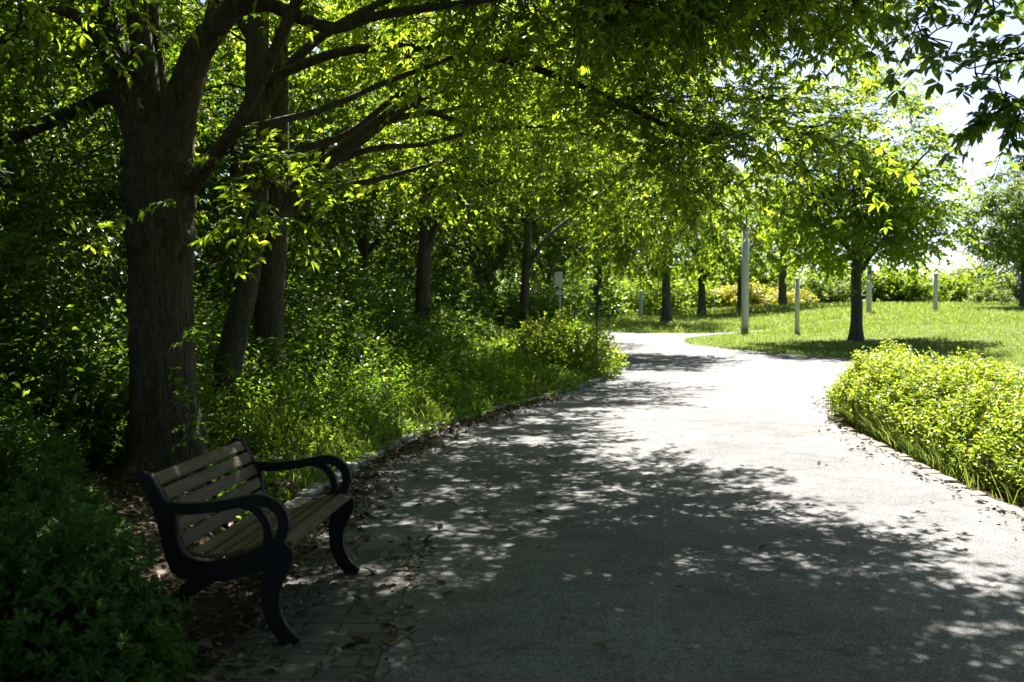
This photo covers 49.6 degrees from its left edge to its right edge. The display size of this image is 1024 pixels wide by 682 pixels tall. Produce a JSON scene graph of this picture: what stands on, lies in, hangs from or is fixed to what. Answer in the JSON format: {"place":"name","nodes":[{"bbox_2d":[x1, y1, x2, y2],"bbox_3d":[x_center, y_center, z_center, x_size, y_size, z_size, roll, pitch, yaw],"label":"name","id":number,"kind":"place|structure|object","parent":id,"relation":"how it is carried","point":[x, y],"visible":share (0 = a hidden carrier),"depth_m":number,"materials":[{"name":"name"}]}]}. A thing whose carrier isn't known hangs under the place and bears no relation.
{"place":"outdoors","nodes":[
{"label":"outdoors","id":0,"kind":"place"},
{"bbox_2d":[201,546,421,681],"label":"brick paving","id":1,"kind":"structure","parent":0,"point":[344,611],"depth_m":5.45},
{"bbox_2d":[136,437,359,645],"bbox_3d":[-1.304,0.987,5.772,0.756,0.814,1.428,0,2,4],"label":"park bench","id":2,"kind":"object","parent":1,"relation":"on","point":[267,534],"visible":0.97,"depth_m":5.21,"materials":[{"name":"black paint"}]},
{"bbox_2d":[0,306,1023,681],"bbox_3d":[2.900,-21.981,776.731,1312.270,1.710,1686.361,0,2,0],"label":"ground","id":3,"kind":"structure","parent":0,"point":[106,480],"depth_m":8.49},
{"bbox_2d":[0,368,48,488],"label":"woodland shrub","id":4,"kind":"object","parent":3,"relation":"on","point":[4,404],"visible":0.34,"depth_m":8.38,"materials":[{"name":"green plant"}]},
{"bbox_2d":[0,395,104,501],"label":"woodland shrub","id":5,"kind":"object","parent":3,"relation":"on","point":[18,451],"visible":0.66,"depth_m":8.01,"materials":[{"name":"green plant"}]},
{"bbox_2d":[0,325,104,486],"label":"woodland shrub","id":6,"kind":"object","parent":3,"relation":"on","point":[19,355],"visible":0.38,"depth_m":9.33,"materials":[{"name":"green plant"}]},
{"bbox_2d":[0,300,115,428],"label":"woodland shrub","id":7,"kind":"object","parent":3,"relation":"on","point":[55,328],"visible":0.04,"depth_m":10.73,"materials":[{"name":"green plant"}]},
{"bbox_2d":[0,271,120,323],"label":"woodland shrub","id":8,"kind":"object","parent":3,"relation":"on","point":[63,282],"visible":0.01,"depth_m":14.69,"materials":[{"name":"green plant"}]},
{"bbox_2d":[0,260,122,392],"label":"woodland shrub","id":9,"kind":"object","parent":3,"relation":"on","point":[65,312],"visible":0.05,"depth_m":11.91,"materials":[{"name":"green plant"}]},
{"bbox_2d":[0,252,128,464],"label":"woodland shrub","id":10,"kind":"object","parent":3,"relation":"on","point":[85,339],"visible":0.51,"depth_m":9.98,"materials":[{"name":"green plant"}]},
{"bbox_2d":[0,450,209,681],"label":"azalea bush","id":11,"kind":"object","parent":3,"relation":"on","point":[57,572],"visible":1,"depth_m":4.61,"materials":[{"name":"green plant"}]},
{"bbox_2d":[0,0,222,339],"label":"woodland tree","id":12,"kind":"object","parent":3,"relation":"on","point":[51,185],"visible":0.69,"depth_m":9.81,"materials":[{"name":"green plant"}]},
{"bbox_2d":[1,2,238,287],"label":"woodland tree","id":13,"kind":"object","parent":3,"relation":"on","point":[216,213],"visible":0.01,"depth_m":17.15,"materials":[{"name":"green plant"}]},
{"bbox_2d":[41,334,233,464],"bbox_3d":[-3.607,0.513,10.670,1.830,1.359,1.931,0,2,-13],"label":"woodland shrub","id":14,"kind":"object","parent":3,"relation":"on","point":[92,376],"visible":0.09,"depth_m":10.30,"materials":[{"name":"green plant"}]},
{"bbox_2d":[0,0,296,320],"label":"woodland tree","id":15,"kind":"object","parent":3,"relation":"on","point":[88,183],"visible":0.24,"depth_m":13.21,"materials":[{"name":"green plant"}]},
{"bbox_2d":[0,12,302,288],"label":"woodland tree","id":16,"kind":"object","parent":3,"relation":"on","point":[68,96],"depth_m":23.46,"materials":[{"name":"green plant"}]},
{"bbox_2d":[61,258,256,375],"bbox_3d":[-4.467,-0.071,13.461,3.034,2.135,2.876,-1,2,-38],"label":"woodland shrub","id":17,"kind":"object","parent":3,"relation":"on","point":[199,309],"visible":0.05,"depth_m":13.39,"materials":[{"name":"green plant"}]},
{"bbox_2d":[81,243,253,326],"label":"woodland shrub","id":18,"kind":"object","parent":3,"relation":"on","point":[202,256],"visible":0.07,"depth_m":16.71,"materials":[{"name":"green plant"}]},
{"bbox_2d":[77,248,288,315],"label":"woodland shrub","id":19,"kind":"object","parent":3,"relation":"on","point":[203,262],"visible":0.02,"depth_m":21.56,"materials":[{"name":"green plant"}]},
{"bbox_2d":[42,298,329,440],"bbox_3d":[-3.832,0.331,12.477,3.660,1.644,3.249,-1,2,-17],"label":"woodland shrub","id":20,"kind":"object","parent":3,"relation":"on","point":[200,347],"visible":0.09,"depth_m":12.46,"materials":[{"name":"green plant"}]},
{"bbox_2d":[167,325,209,476],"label":"climbing vine","id":21,"kind":"object","parent":3,"relation":"on","point":[192,338],"visible":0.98,"depth_m":9.09,"materials":[{"name":"green plant"}]},
{"bbox_2d":[97,209,292,300],"bbox_3d":[-8.131,-1.654,27.025,5.517,3.882,5.230,1,2,20],"label":"woodland shrub","id":22,"kind":"object","parent":3,"relation":"on","point":[198,252],"visible":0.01,"depth_m":26.29,"materials":[{"name":"green plant"}]},
{"bbox_2d":[5,0,417,297],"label":"woodland tree","id":23,"kind":"object","parent":3,"relation":"on","point":[307,215],"visible":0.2,"depth_m":17.82,"materials":[{"name":"green plant"}]},
{"bbox_2d":[198,20,408,280],"bbox_3d":[-6.174,-4.786,29.917,8.634,9.388,8.906,-1,2,-40],"label":"woodland tree","id":24,"kind":"object","parent":3,"relation":"on","point":[346,223],"visible":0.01,"depth_m":29.11,"materials":[{"name":"green plant"}]},
{"bbox_2d":[216,257,391,360],"bbox_3d":[-3.333,-0.257,16.556,3.034,2.135,2.876,1,2,28],"label":"woodland shrub","id":25,"kind":"object","parent":3,"relation":"on","point":[312,292],"visible":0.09,"depth_m":16.39,"materials":[{"name":"green plant"}]},
{"bbox_2d":[205,254,410,334],"bbox_3d":[-4.123,-0.594,21.517,4.991,2.242,4.430,1,2,37],"label":"woodland shrub","id":26,"kind":"object","parent":3,"relation":"on","point":[327,269],"visible":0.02,"depth_m":21.14,"materials":[{"name":"green plant"}]},
{"bbox_2d":[0,296,624,523],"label":"undergrowth","id":27,"kind":"object","parent":3,"relation":"on","point":[416,378],"visible":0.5,"depth_m":13.11,"materials":[{"name":"green plant"}]},
{"bbox_2d":[248,271,403,401],"bbox_3d":[-2.962,-0.008,15.343,2.759,1.941,2.615,1,2,25],"label":"woodland shrub","id":28,"kind":"object","parent":3,"relation":"on","point":[342,348],"visible":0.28,"depth_m":15.07,"materials":[{"name":"green plant"}]},
{"bbox_2d":[196,10,523,304],"bbox_3d":[-3.127,-3.885,23.757,7.555,8.215,7.793,0,2,8],"label":"woodland tree","id":29,"kind":"object","parent":3,"relation":"on","point":[362,244],"visible":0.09,"depth_m":23.46,"materials":[{"name":"green plant"}]},
{"bbox_2d":[286,231,442,361],"bbox_3d":[-2.821,-0.484,17.842,3.586,2.524,3.400,1,2,28],"label":"woodland shrub","id":30,"kind":"object","parent":3,"relation":"on","point":[353,291],"visible":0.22,"depth_m":17.58,"materials":[{"name":"green plant"}]},
{"bbox_2d":[287,243,457,309],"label":"woodland shrub","id":31,"kind":"object","parent":3,"relation":"on","point":[375,262],"visible":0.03,"depth_m":30.32,"materials":[{"name":"green plant"}]},
{"bbox_2d":[341,239,456,295],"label":"woodland shrub","id":32,"kind":"object","parent":3,"relation":"on","point":[395,258],"visible":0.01,"depth_m":33.66,"materials":[{"name":"green plant"}]},
{"bbox_2d":[339,281,490,351],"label":"woodland shrub","id":33,"kind":"object","parent":3,"relation":"on","point":[452,324],"visible":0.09,"depth_m":20.33,"materials":[{"name":"green plant"}]},
{"bbox_2d":[361,315,494,375],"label":"woodland shrub","id":34,"kind":"object","parent":3,"relation":"on","point":[452,343],"visible":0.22,"depth_m":17.16,"materials":[{"name":"green plant"}]},
{"bbox_2d":[333,96,539,285],"bbox_3d":[-2.753,-4.663,35.973,8.634,9.388,8.906,-1,2,-23],"label":"woodland tree","id":35,"kind":"object","parent":3,"relation":"on","point":[372,240],"depth_m":35.24,"materials":[{"name":"green plant"}]},
{"bbox_2d":[372,237,512,321],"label":"woodland shrub","id":36,"kind":"object","parent":3,"relation":"on","point":[466,275],"visible":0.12,"depth_m":26.70,"materials":[{"name":"green plant"}]},
{"bbox_2d":[284,365,619,504],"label":"kerb","id":37,"kind":"structure","parent":3,"relation":"on","point":[307,494],"depth_m":11.10,"materials":[{"name":"stone"}]},
{"bbox_2d":[400,264,509,329],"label":"woodland shrub","id":38,"kind":"object","parent":3,"relation":"on","point":[443,288],"visible":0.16,"depth_m":24.79,"materials":[{"name":"green plant"}]},
{"bbox_2d":[0,0,937,433],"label":"shade tree","id":39,"kind":"object","parent":3,"relation":"on","point":[708,140],"visible":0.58,"depth_m":11.00,"materials":[{"name":"green plant"}]},
{"bbox_2d":[430,306,509,344],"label":"woodland shrub","id":40,"kind":"object","parent":3,"relation":"on","point":[482,326],"visible":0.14,"depth_m":22.66,"materials":[{"name":"green plant"}]},
{"bbox_2d":[224,0,730,336],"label":"shade tree","id":41,"kind":"object","parent":3,"relation":"on","point":[575,180],"visible":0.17,"depth_m":20.48,"materials":[{"name":"green plant"}]},
{"bbox_2d":[368,82,609,315],"bbox_3d":[-0.808,-3.832,29.018,7.422,7.824,7.195,0,2,-16],"label":"woodland tree","id":42,"kind":"object","parent":3,"relation":"on","point":[513,251],"visible":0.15,"depth_m":28.25,"materials":[{"name":"green plant"}]},
{"bbox_2d":[213,0,782,381],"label":"shade tree","id":43,"kind":"object","parent":3,"relation":"on","point":[269,311],"visible":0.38,"depth_m":14.10,"materials":[{"name":"green plant"}]},
{"bbox_2d":[450,257,545,325],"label":"woodland shrub","id":44,"kind":"object","parent":3,"relation":"on","point":[504,286],"visible":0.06,"depth_m":36.50,"materials":[{"name":"green plant"}]},
{"bbox_2d":[455,236,541,308],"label":"woodland shrub","id":45,"kind":"object","parent":3,"relation":"on","point":[497,277],"visible":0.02,"depth_m":48.53,"materials":[{"name":"green plant"}]},
{"bbox_2d":[0,0,1006,482],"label":"shade tree","id":46,"kind":"object","parent":3,"relation":"on","point":[164,176],"visible":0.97,"depth_m":9.20,"materials":[{"name":"green plant"}]},
{"bbox_2d":[0,395,1023,681],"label":"fallen leaves","id":47,"kind":"object","parent":3,"relation":"on","point":[432,437],"visible":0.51,"depth_m":6.60,"materials":[{"name":"brown plant"}]},
{"bbox_2d":[473,286,601,341],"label":"woodland shrub","id":48,"kind":"object","parent":3,"relation":"on","point":[514,317],"visible":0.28,"depth_m":26.94,"materials":[{"name":"green plant"}]},
{"bbox_2d":[493,261,613,345],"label":"woodland shrub","id":49,"kind":"object","parent":3,"relation":"on","point":[569,301],"visible":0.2,"depth_m":30.72,"materials":[{"name":"green plant"}]},
{"bbox_2d":[452,140,660,302],"bbox_3d":[1.256,-3.960,34.760,7.195,7.824,7.422,0,2,14],"label":"woodland tree","id":50,"kind":"object","parent":3,"relation":"on","point":[602,262],"visible":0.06,"depth_m":34.30,"materials":[{"name":"green plant"}]},
{"bbox_2d":[555,271,563,322],"bbox_3d":[1.113,-0.578,25.982,0.225,2.100,0.068,0,2,0],"label":"sign","id":51,"kind":"object","parent":3,"relation":"on","point":[558,278],"visible":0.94,"depth_m":25.93,"materials":[{"name":"metal"}]},
{"bbox_2d":[492,307,628,374],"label":"bush","id":52,"kind":"object","parent":3,"relation":"on","point":[560,341],"visible":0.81,"depth_m":20.57,"materials":[{"name":"green plant"}]},
{"bbox_2d":[496,268,638,318],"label":"woodland shrub","id":53,"kind":"object","parent":3,"relation":"on","point":[609,295],"visible":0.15,"depth_m":53.19,"materials":[{"name":"green plant"}]},
{"bbox_2d":[501,137,635,301],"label":"park tree","id":54,"kind":"object","parent":3,"relation":"on","point":[570,263],"depth_m":45.78,"materials":[{"name":"green plant"}]},
{"bbox_2d":[550,316,613,361],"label":"bush","id":55,"kind":"object","parent":3,"relation":"on","point":[583,339],"visible":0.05,"depth_m":22.10,"materials":[{"name":"green plant"}]},
{"bbox_2d":[596,272,598,368],"bbox_3d":[1.587,-0.207,20.603,0.072,2.130,0.048,0,2,0],"label":"pole","id":56,"kind":"object","parent":3,"relation":"on","point":[597,308],"visible":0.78,"depth_m":20.58,"materials":[{"name":"metal"}]},
{"bbox_2d":[578,265,641,309],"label":"shrub","id":57,"kind":"object","parent":3,"relation":"on","point":[614,276],"visible":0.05,"depth_m":60.86,"materials":[{"name":"green plant"}]},
{"bbox_2d":[539,166,692,317],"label":"park tree","id":58,"kind":"object","parent":3,"relation":"on","point":[608,271],"visible":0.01,"depth_m":51.79,"materials":[{"name":"green plant"}]},
{"bbox_2d":[484,106,764,332],"bbox_3d":[2.545,-3.236,28.830,8.036,6.605,6.224,0,2,0],"label":"shade tree","id":59,"kind":"object","parent":3,"relation":"on","point":[626,251],"visible":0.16,"depth_m":27.77,"materials":[{"name":"green plant"}]},
{"bbox_2d":[604,279,658,313],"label":"shrub","id":60,"kind":"object","parent":3,"relation":"on","point":[627,281],"visible":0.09,"depth_m":59.12,"materials":[{"name":"green plant"}]},
{"bbox_2d":[256,357,1023,504],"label":"tall grass","id":61,"kind":"structure","parent":3,"relation":"on","point":[868,429],"depth_m":11.58,"materials":[{"name":"green plant"}]},
{"bbox_2d":[639,291,642,315],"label":"white post","id":62,"kind":"object","parent":3,"relation":"on","point":[640,303],"visible":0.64,"depth_m":53.77,"materials":[{"name":"paint"}]},
{"bbox_2d":[610,255,697,307],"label":"shrub","id":63,"kind":"object","parent":3,"relation":"on","point":[631,272],"visible":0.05,"depth_m":76.34,"materials":[{"name":"green plant"}]},
{"bbox_2d":[611,270,697,315],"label":"shrub","id":64,"kind":"object","parent":3,"relation":"on","point":[655,290],"visible":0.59,"depth_m":57.15,"materials":[{"name":"green plant"}]},
{"bbox_2d":[633,255,724,294],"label":"shrub","id":65,"kind":"object","parent":3,"relation":"on","point":[713,277],"visible":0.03,"depth_m":78.66,"materials":[{"name":"green plant"}]},
{"bbox_2d":[655,269,725,309],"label":"shrub","id":66,"kind":"object","parent":3,"relation":"on","point":[687,286],"visible":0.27,"depth_m":64.78,"materials":[{"name":"green plant"}]},
{"bbox_2d":[609,140,772,323],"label":"park tree","id":67,"kind":"object","parent":3,"relation":"on","point":[666,312],"visible":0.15,"depth_m":46.73,"materials":[{"name":"green plant"}]},
{"bbox_2d":[649,161,774,315],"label":"park tree","id":68,"kind":"object","parent":3,"relation":"on","point":[701,296],"visible":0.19,"depth_m":56.68,"materials":[{"name":"green plant"}]},
{"bbox_2d":[682,254,765,290],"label":"shrub","id":69,"kind":"object","parent":3,"relation":"on","point":[725,278],"visible":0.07,"depth_m":80.17,"materials":[{"name":"green plant"}]},
{"bbox_2d":[706,281,777,307],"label":"shrub","id":70,"kind":"object","parent":3,"relation":"on","point":[754,295],"visible":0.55,"depth_m":65.32,"materials":[{"name":"yellow plant"}]},
{"bbox_2d":[741,226,749,330],"bbox_3d":[8.401,-2.145,39.959,0.339,3.953,0.339,0,2,0],"label":"white post","id":71,"kind":"object","parent":3,"relation":"on","point":[745,291],"visible":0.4,"depth_m":39.86,"materials":[{"name":"paint"}]},
{"bbox_2d":[689,164,803,312],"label":"park tree","id":72,"kind":"object","parent":3,"relation":"on","point":[751,258],"visible":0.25,"depth_m":58.02,"materials":[{"name":"green plant"}]},
{"bbox_2d":[728,253,810,289],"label":"shrub","id":73,"kind":"object","parent":3,"relation":"on","point":[769,280],"visible":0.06,"depth_m":81.85,"materials":[{"name":"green plant"}]},
{"bbox_2d":[751,284,800,304],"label":"shrub","id":74,"kind":"object","parent":3,"relation":"on","point":[773,292],"visible":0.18,"depth_m":67.11,"materials":[{"name":"yellow plant"}]},
{"bbox_2d":[726,143,836,306],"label":"park tree","id":75,"kind":"object","parent":3,"relation":"on","point":[782,295],"visible":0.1,"depth_m":63.72,"materials":[{"name":"green plant"}]},
{"bbox_2d":[794,278,799,332],"bbox_3d":[9.660,-1.101,37.583,0.206,2.082,0.206,0,2,0],"label":"white post","id":76,"kind":"object","parent":3,"relation":"on","point":[797,303],"visible":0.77,"depth_m":37.52,"materials":[{"name":"paint"}]},
{"bbox_2d":[576,300,1023,412],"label":"grass","id":77,"kind":"structure","parent":3,"relation":"on","point":[950,312],"depth_m":39.02,"materials":[{"name":"green plant"}]},
{"bbox_2d":[787,287,818,302],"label":"shrub","id":78,"kind":"object","parent":3,"relation":"on","point":[805,297],"visible":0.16,"depth_m":69.30,"materials":[{"name":"yellow plant"}]},
{"bbox_2d":[767,268,845,303],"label":"shrub","id":79,"kind":"object","parent":3,"relation":"on","point":[790,286],"visible":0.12,"depth_m":73.37,"materials":[{"name":"green plant"}]},
{"bbox_2d":[794,271,865,303],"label":"shrub","id":80,"kind":"object","parent":3,"relation":"on","point":[837,293],"visible":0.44,"depth_m":70.88,"materials":[{"name":"green plant"}]},
{"bbox_2d":[816,264,878,289],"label":"shrub","id":81,"kind":"object","parent":3,"relation":"on","point":[845,277],"visible":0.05,"depth_m":76.61,"materials":[{"name":"green plant"}]},
{"bbox_2d":[725,59,989,340],"bbox_3d":[10.247,-4.205,32.742,7.764,8.667,8.237,0,2,0],"label":"lawn tree","id":82,"kind":"object","parent":3,"relation":"on","point":[860,228],"visible":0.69,"depth_m":31.89,"materials":[{"name":"green plant"}]},
{"bbox_2d":[866,264,871,312],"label":"white post","id":83,"kind":"object","parent":3,"relation":"on","point":[868,297],"visible":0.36,"depth_m":48.62,"materials":[{"name":"paint"}]},
{"bbox_2d":[832,270,911,302],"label":"shrub","id":84,"kind":"object","parent":3,"relation":"on","point":[874,292],"visible":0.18,"depth_m":73.64,"materials":[{"name":"green plant"}]},
{"bbox_2d":[861,264,921,301],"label":"shrub","id":85,"kind":"object","parent":3,"relation":"on","point":[882,274],"visible":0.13,"depth_m":74.43,"materials":[{"name":"green plant"}]},
{"bbox_2d":[862,267,956,302],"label":"shrub","id":86,"kind":"object","parent":3,"relation":"on","point":[913,292],"visible":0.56,"depth_m":72.84,"materials":[{"name":"green plant"}]},
{"bbox_2d":[822,337,1023,502],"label":"hedge","id":87,"kind":"object","parent":3,"relation":"on","point":[982,401],"visible":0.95,"depth_m":11.53,"materials":[{"name":"green plant"}]},
{"bbox_2d":[825,376,1023,517],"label":"kerb","id":88,"kind":"structure","parent":3,"relation":"on","point":[904,457],"depth_m":10.27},
{"bbox_2d":[900,262,969,297],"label":"shrub","id":89,"kind":"object","parent":3,"relation":"on","point":[933,271],"visible":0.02,"depth_m":79.39,"materials":[{"name":"green plant"}]},
{"bbox_2d":[933,273,938,310],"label":"white post","id":90,"kind":"object","parent":3,"relation":"on","point":[935,292],"visible":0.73,"depth_m":49.70,"materials":[{"name":"paint"}]},
{"bbox_2d":[858,0,1023,182],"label":"overhanging tree","id":91,"kind":"object","parent":3,"relation":"on","point":[1009,120],"visible":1,"depth_m":6.50,"materials":[{"name":"green plant"}]},
{"bbox_2d":[920,270,984,302],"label":"shrub","id":92,"kind":"object","parent":3,"relation":"on","point":[961,293],"visible":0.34,"depth_m":75.09,"materials":[{"name":"green plant"}]},
{"bbox_2d":[938,259,1003,292],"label":"shrub","id":93,"kind":"object","parent":3,"relation":"on","point":[985,281],"visible":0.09,"depth_m":81.14,"materials":[{"name":"green plant"}]},
{"bbox_2d":[948,259,1014,285],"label":"shrub","id":94,"kind":"object","parent":3,"relation":"on","point":[961,264],"visible":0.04,"depth_m":91.52,"materials":[{"name":"green plant"}]},
{"bbox_2d":[942,161,1023,306],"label":"pale tree","id":95,"kind":"object","parent":3,"relation":"on","point":[1010,233],"visible":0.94,"depth_m":54.22,"materials":[{"name":"green plant"}]},
{"bbox_2d":[963,283,1017,303],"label":"shrub","id":96,"kind":"object","parent":3,"relation":"on","point":[988,293],"visible":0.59,"depth_m":69.50,"materials":[{"name":"green plant"}]},
{"bbox_2d":[975,154,1023,299],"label":"conifer","id":97,"kind":"object","parent":3,"relation":"on","point":[1020,158],"visible":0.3,"depth_m":74.87,"materials":[{"name":"green plant"}]},
{"bbox_2d":[984,274,1020,301],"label":"shrub","id":98,"kind":"object","parent":3,"relation":"on","point":[1012,282],"visible":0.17,"depth_m":75.25,"materials":[{"name":"green plant"}]},
{"bbox_2d":[990,264,1015,282],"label":"shrub","id":99,"kind":"object","parent":3,"relation":"on","point":[1012,273],"visible":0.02,"depth_m":80.10,"materials":[{"name":"green plant"}]},
{"bbox_2d":[1017,273,1019,299],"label":"white post","id":100,"kind":"object","parent":3,"relation":"on","point":[1018,276],"visible":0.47,"depth_m":74.73,"materials":[{"name":"paint"}]},
{"bbox_2d":[23,0,1023,295],"label":"sky","id":101,"kind":"structure","parent":0,"point":[986,151],"materials":[{"name":"white"}]},
{"bbox_2d":[293,330,1023,681],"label":"path","id":102,"kind":"structure","parent":0,"point":[905,586],"depth_m":7.26,"materials":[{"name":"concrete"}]},
{"bbox_2d":[941,363,1023,399],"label":"meadow grass","id":103,"kind":"structure","parent":0,"point":[1011,368],"depth_m":20.54,"materials":[{"name":"green plant"}]}
]}

